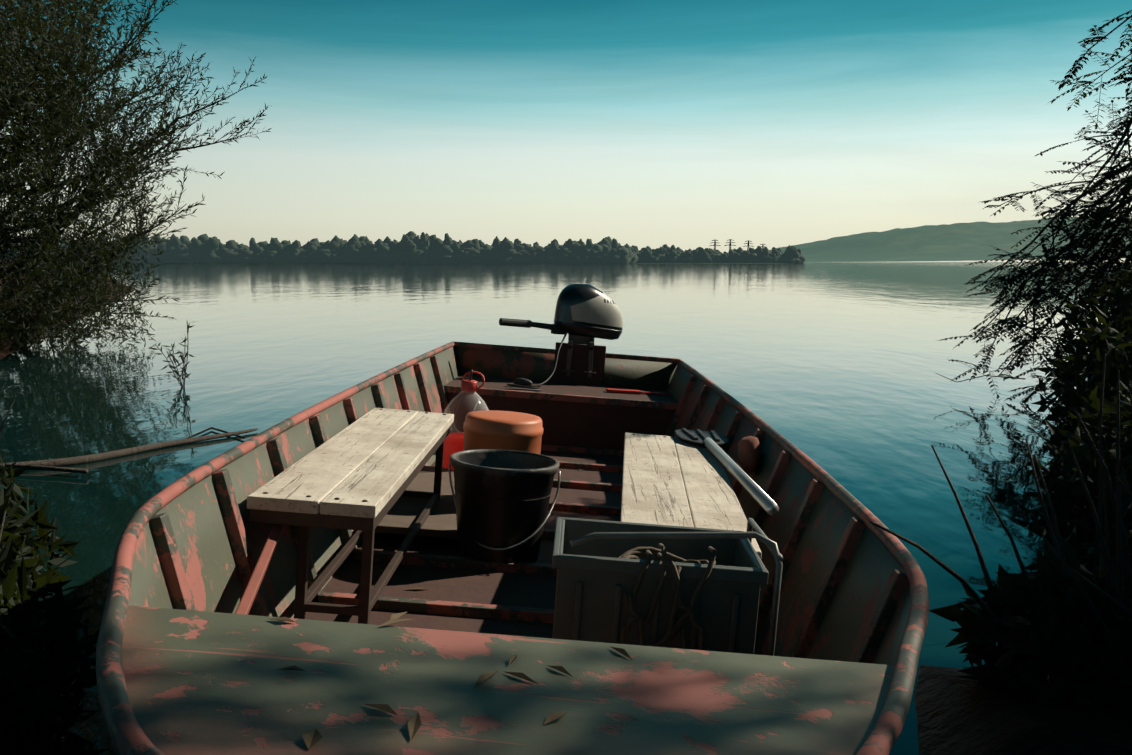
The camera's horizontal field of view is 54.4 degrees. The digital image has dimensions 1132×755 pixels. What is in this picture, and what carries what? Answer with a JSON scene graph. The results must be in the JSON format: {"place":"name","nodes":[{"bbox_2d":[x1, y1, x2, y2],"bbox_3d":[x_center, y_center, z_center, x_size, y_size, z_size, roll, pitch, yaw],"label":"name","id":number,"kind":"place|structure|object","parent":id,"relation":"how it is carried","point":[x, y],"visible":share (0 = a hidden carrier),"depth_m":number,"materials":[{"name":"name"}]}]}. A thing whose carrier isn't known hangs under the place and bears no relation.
{"place":"outdoors","nodes":[
{"label":"outdoors","id":0,"kind":"place"},
{"bbox_2d":[0,263,1124,754],"bbox_3d":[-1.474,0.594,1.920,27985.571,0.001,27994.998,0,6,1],"label":"lake water","id":1,"kind":"structure","parent":0,"point":[832,369],"depth_m":7.96,"materials":[{"name":"teal liquid"}]},
{"bbox_2d":[0,427,257,472],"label":"dead branch","id":2,"kind":"object","parent":1,"relation":"on","point":[51,465],"depth_m":4.43,"materials":[{"name":"brown wood"}]},
{"bbox_2d":[149,321,196,386],"bbox_3d":[-2.446,-0.137,6.990,0.329,0.464,0.212,2,6,16],"label":"water plant","id":3,"kind":"object","parent":1,"relation":"on","point":[183,362],"visible":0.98,"depth_m":7.03,"materials":[{"name":"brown plant"}]},
{"bbox_2d":[128,346,910,664],"bbox_3d":[-0.052,0.309,3.312,1.343,0.423,4.803,4,6,0],"label":"boat hull","id":4,"kind":"object","parent":1,"relation":"on","point":[202,539],"visible":0.21,"depth_m":2.62,"materials":[{"name":"metal"}]},
{"bbox_2d":[235,524,284,614],"bbox_3d":[-0.598,0.406,2.094,0.038,0.267,1.115,0,6,-4],"label":"leaning board","id":5,"kind":"object","parent":4,"relation":"attached to","point":[253,586],"visible":0.23,"depth_m":2.12,"materials":[{"name":"red wood"}]},
{"bbox_2d":[249,424,451,623],"bbox_3d":[-0.530,0.363,2.994,0.260,0.307,1.380,4,6,0],"label":"bench frame","id":6,"kind":"object","parent":4,"relation":"on","point":[365,529],"visible":0.6,"depth_m":2.40,"materials":[{"name":"brown wood"}]},
{"bbox_2d":[247,408,453,517],"bbox_3d":[-0.518,0.197,2.976,0.268,0.028,1.400,4,6,0],"label":"bench plank","id":7,"kind":"object","parent":6,"relation":"on","point":[373,457],"visible":1,"depth_m":2.65,"materials":[{"name":"beige wood"}]},
{"bbox_2d":[263,409,445,501],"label":"screws","id":8,"kind":"object","parent":7,"relation":"attached to","point":[336,498],"visible":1,"depth_m":2.31,"materials":[{"name":"metal"}]},
{"bbox_2d":[375,466,457,538],"bbox_3d":[-0.389,0.417,3.681,0.445,0.049,0.961,4,6,0],"label":"floor board","id":9,"kind":"object","parent":4,"relation":"in","point":[403,514],"visible":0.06,"depth_m":3.41,"materials":[{"name":"brown wood"}]},
{"bbox_2d":[269,469,632,748],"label":"fallen leaves","id":10,"kind":"object","parent":4,"relation":"in","point":[312,737],"visible":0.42,"depth_m":1.19,"materials":[{"name":"green plant"}]},
{"bbox_2d":[443,433,463,469],"bbox_3d":[-0.386,0.304,4.192,0.182,0.160,0.182,4,6,0],"label":"red fuel can","id":11,"kind":"object","parent":4,"relation":"in","point":[455,439],"visible":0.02,"depth_m":4.12,"materials":[{"name":"red plastic"}]},
{"bbox_2d":[442,390,488,467],"bbox_3d":[-0.379,0.213,4.182,0.189,0.354,0.189,4,6,0],"label":"plastic jug","id":12,"kind":"object","parent":4,"relation":"on","point":[454,398],"visible":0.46,"depth_m":4.14,"materials":[{"name":"plastic"}]},
{"bbox_2d":[461,371,484,390],"bbox_3d":[-0.351,0.012,4.161,0.090,0.073,0.064,4,6,0],"label":"jug cap","id":13,"kind":"object","parent":12,"relation":"on","point":[468,385],"visible":0.98,"depth_m":4.14,"materials":[{"name":"red plastic"}]},
{"bbox_2d":[463,410,542,453],"bbox_3d":[-0.214,0.292,3.615,0.266,0.341,0.266,4,6,0],"label":"orange tub","id":14,"kind":"object","parent":4,"relation":"in","point":[497,429],"visible":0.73,"depth_m":3.50,"materials":[{"name":"plastic"}]},
{"bbox_2d":[450,449,559,562],"bbox_3d":[-0.184,0.372,3.140,0.312,0.285,0.312,4,6,0],"label":"black bucket","id":15,"kind":"object","parent":4,"relation":"in","point":[501,477],"visible":0.94,"depth_m":3.04,"materials":[{"name":"plastic"}]},
{"bbox_2d":[454,486,550,500],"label":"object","id":16,"kind":"object","parent":15,"relation":"in","point":[507,500],"depth_m":3.01,"materials":[{"name":"black plastic"}]},
{"bbox_2d":[448,462,560,549],"bbox_3d":[-0.183,0.364,3.076,0.321,0.210,0.131,4,6,0],"label":"bucket handle","id":17,"kind":"object","parent":15,"relation":"attached to","point":[537,530],"visible":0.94,"depth_m":3.09,"materials":[{"name":"metal"}]},
{"bbox_2d":[122,605,894,754],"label":"bow deck","id":18,"kind":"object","parent":4,"relation":"attached to","point":[205,683],"visible":0.79,"depth_m":1.17,"materials":[{"name":"green paint"}]},
{"bbox_2d":[452,332,567,432],"bbox_3d":[-0.290,0.030,4.949,0.242,0.383,1.568,1,6,13],"label":"fuel hose","id":19,"kind":"object","parent":4,"relation":"on","point":[523,383],"visible":0.67,"depth_m":5.30,"materials":[{"name":"black rubber"}]},
{"bbox_2d":[95,341,929,754],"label":"boat gunwale","id":20,"kind":"object","parent":4,"relation":"attached to","point":[127,733],"visible":0.98,"depth_m":1.53,"materials":[{"name":"metal"}]},
{"bbox_2d":[149,356,908,663],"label":"boat ribs","id":21,"kind":"object","parent":4,"relation":"attached to","point":[865,652],"visible":0.33,"depth_m":2.64,"materials":[{"name":"red metal"}]},
{"bbox_2d":[446,375,677,449],"bbox_3d":[-0.027,0.179,5.378,1.116,0.242,0.656,4,6,0],"label":"boat bench seat","id":22,"kind":"object","parent":4,"relation":"attached to","point":[579,424],"visible":0.54,"depth_m":5.05,"materials":[{"name":"brown metal"}]},
{"bbox_2d":[444,385,678,409],"bbox_3d":[-0.023,0.091,5.037,1.116,0.031,0.030,4,6,0],"label":"stern bench seat","id":23,"kind":"object","parent":22,"relation":"attached to","point":[570,398],"visible":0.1,"depth_m":5.02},
{"bbox_2d":[553,342,605,385],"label":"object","id":24,"kind":"object","parent":4,"relation":"attached to","point":[579,361],"visible":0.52,"depth_m":5.65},
{"bbox_2d":[562,335,595,377],"bbox_3d":[0.069,-0.061,5.686,0.170,0.325,0.209,4,6,0],"label":"motor mounting clamp","id":25,"kind":"object","parent":24,"relation":"attached to","point":[577,339],"visible":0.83,"depth_m":5.61,"materials":[{"name":"black metal"}]},
{"bbox_2d":[568,334,594,340],"bbox_3d":[0.080,0.124,5.813,0.313,0.729,0.186,-5,7,-37],"label":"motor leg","id":26,"kind":"object","parent":4,"relation":"attached to","point":[570,336],"visible":0.02,"depth_m":5.75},
{"bbox_2d":[553,320,621,339],"bbox_3d":[0.113,-0.245,5.781,0.378,0.056,0.212,7,4,-28],"label":"motor pan","id":27,"kind":"object","parent":26,"relation":"on","point":[590,331],"visible":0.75,"depth_m":5.68,"materials":[{"name":"black plastic"}]},
{"bbox_2d":[499,318,564,334],"bbox_3d":[-0.173,-0.262,5.632,0.361,0.093,0.052,-3,7,-27],"label":"tiller handle","id":28,"kind":"object","parent":27,"relation":"attached to","point":[554,328],"visible":0.83,"depth_m":5.61,"materials":[{"name":"black plastic"}]},
{"bbox_2d":[554,284,622,330],"bbox_3d":[0.133,-0.378,5.772,0.373,0.215,0.210,7,4,-28],"label":"outboard motor cowling","id":29,"kind":"object","parent":27,"relation":"on","point":[586,305],"visible":1,"depth_m":5.67,"materials":[{"name":"plastic"}]},
{"bbox_2d":[552,517,768,653],"bbox_3d":[0.150,0.480,2.040,0.370,0.358,0.290,4,6,0],"label":"crate","id":30,"kind":"object","parent":4,"relation":"in","point":[596,580],"visible":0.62,"depth_m":1.90,"materials":[{"name":"plastic"}]},
{"bbox_2d":[618,543,716,649],"bbox_3d":[0.174,0.421,1.985,0.188,0.292,0.226,4,6,0],"label":"rope","id":31,"kind":"object","parent":30,"relation":"hanging from","point":[662,556],"visible":0.56,"depth_m":1.87,"materials":[{"name":"brown fabric"}]},
{"bbox_2d":[570,518,782,655],"bbox_3d":[0.176,0.448,2.031,0.360,0.421,0.332,4,6,0],"label":"metal rail","id":32,"kind":"object","parent":4,"relation":"in","point":[761,536],"visible":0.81,"depth_m":1.88,"materials":[{"name":"grey metal"}]},
{"bbox_2d":[738,436,761,473],"bbox_3d":[0.555,0.232,3.317,0.069,0.116,0.152,4,6,0],"label":"buoy","id":33,"kind":"object","parent":4,"relation":"on","point":[749,452],"visible":1,"depth_m":3.27,"materials":[{"name":"red plastic"}]},
{"bbox_3d":[0.289,0.437,3.019,0.351,0.277,1.471,4,6,0],"label":"bench","id":34,"kind":"object","parent":4,"relation":"on","visible":0},
{"bbox_2d":[703,437,778,515],"bbox_3d":[0.474,0.260,3.078,0.030,0.034,0.961,0,6,-2],"label":"metal pole","id":35,"kind":"object","parent":34,"relation":"on","point":[763,499],"visible":0.98,"depth_m":2.91,"materials":[{"name":"silver metal"}]},
{"bbox_2d":[0,260,1131,754],"bbox_3d":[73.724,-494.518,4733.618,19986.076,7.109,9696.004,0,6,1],"label":"ground","id":36,"kind":"structure","parent":0,"point":[960,716],"depth_m":1.75,"materials":[{"name":"brown soil"}]},
{"bbox_2d":[0,399,101,754],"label":"bush","id":37,"kind":"object","parent":36,"relation":"on","point":[44,641],"visible":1,"depth_m":1.87,"materials":[{"name":"green plant"}]},
{"bbox_2d":[0,0,270,358],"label":"tree","id":38,"kind":"object","parent":36,"relation":"on","point":[27,97],"visible":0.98,"depth_m":9.99,"materials":[{"name":"green plant"}]},
{"bbox_2d":[3,231,804,263],"bbox_3d":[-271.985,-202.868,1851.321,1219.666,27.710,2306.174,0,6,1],"label":"treeline","id":39,"kind":"object","parent":36,"relation":"on","point":[410,247],"visible":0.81,"depth_m":787.30,"materials":[{"name":"green plant"}]},
{"bbox_2d":[709,239,765,252],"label":"utility pylons","id":40,"kind":"object","parent":36,"relation":"on","point":[730,242],"visible":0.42,"depth_m":1485.80,"materials":[{"name":"grey metal"}]},
{"bbox_2d":[870,262,1131,709],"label":"bush","id":41,"kind":"object","parent":36,"relation":"on","point":[1065,624],"visible":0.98,"depth_m":2.00,"materials":[{"name":"green plant"}]},
{"bbox_2d":[936,10,1131,406],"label":"branches","id":42,"kind":"object","parent":36,"relation":"on","point":[1099,215],"visible":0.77,"depth_m":6.38,"materials":[{"name":"green plant"}]},
{"bbox_2d":[0,0,1131,261],"label":"sky","id":43,"kind":"structure","parent":0,"point":[684,124],"materials":[{"name":"blue"}]},
{"bbox_2d":[606,388,671,394],"bbox_3d":[0.361,0.071,5.424,0.326,0.038,0.055,-1,6,-7],"label":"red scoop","id":44,"kind":"object","parent":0,"point":[627,391],"visible":0.96,"depth_m":5.40,"materials":[{"name":"plastic"}]},
{"bbox_2d":[620,432,761,558],"bbox_3d":[0.301,0.286,3.004,0.360,0.028,1.488,4,6,0],"label":"bench plank","id":45,"kind":"object","parent":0,"point":[670,480],"visible":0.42,"depth_m":2.86,"materials":[{"name":"beige wood"}]},
{"bbox_2d":[675,428,728,447],"bbox_3d":[0.454,0.201,3.664,0.170,0.024,0.281,4,6,0],"label":"paddle blade","id":46,"kind":"object","parent":45,"relation":"on","point":[696,437],"visible":0.88,"depth_m":3.63,"materials":[{"name":"black plastic"}]},
{"bbox_2d":[770,217,1131,261],"bbox_3d":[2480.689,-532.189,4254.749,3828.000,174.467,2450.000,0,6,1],"label":"hill","id":47,"kind":"structure","parent":0,"point":[974,241],"depth_m":3791.64,"materials":[{"name":"green plant"}]}
]}

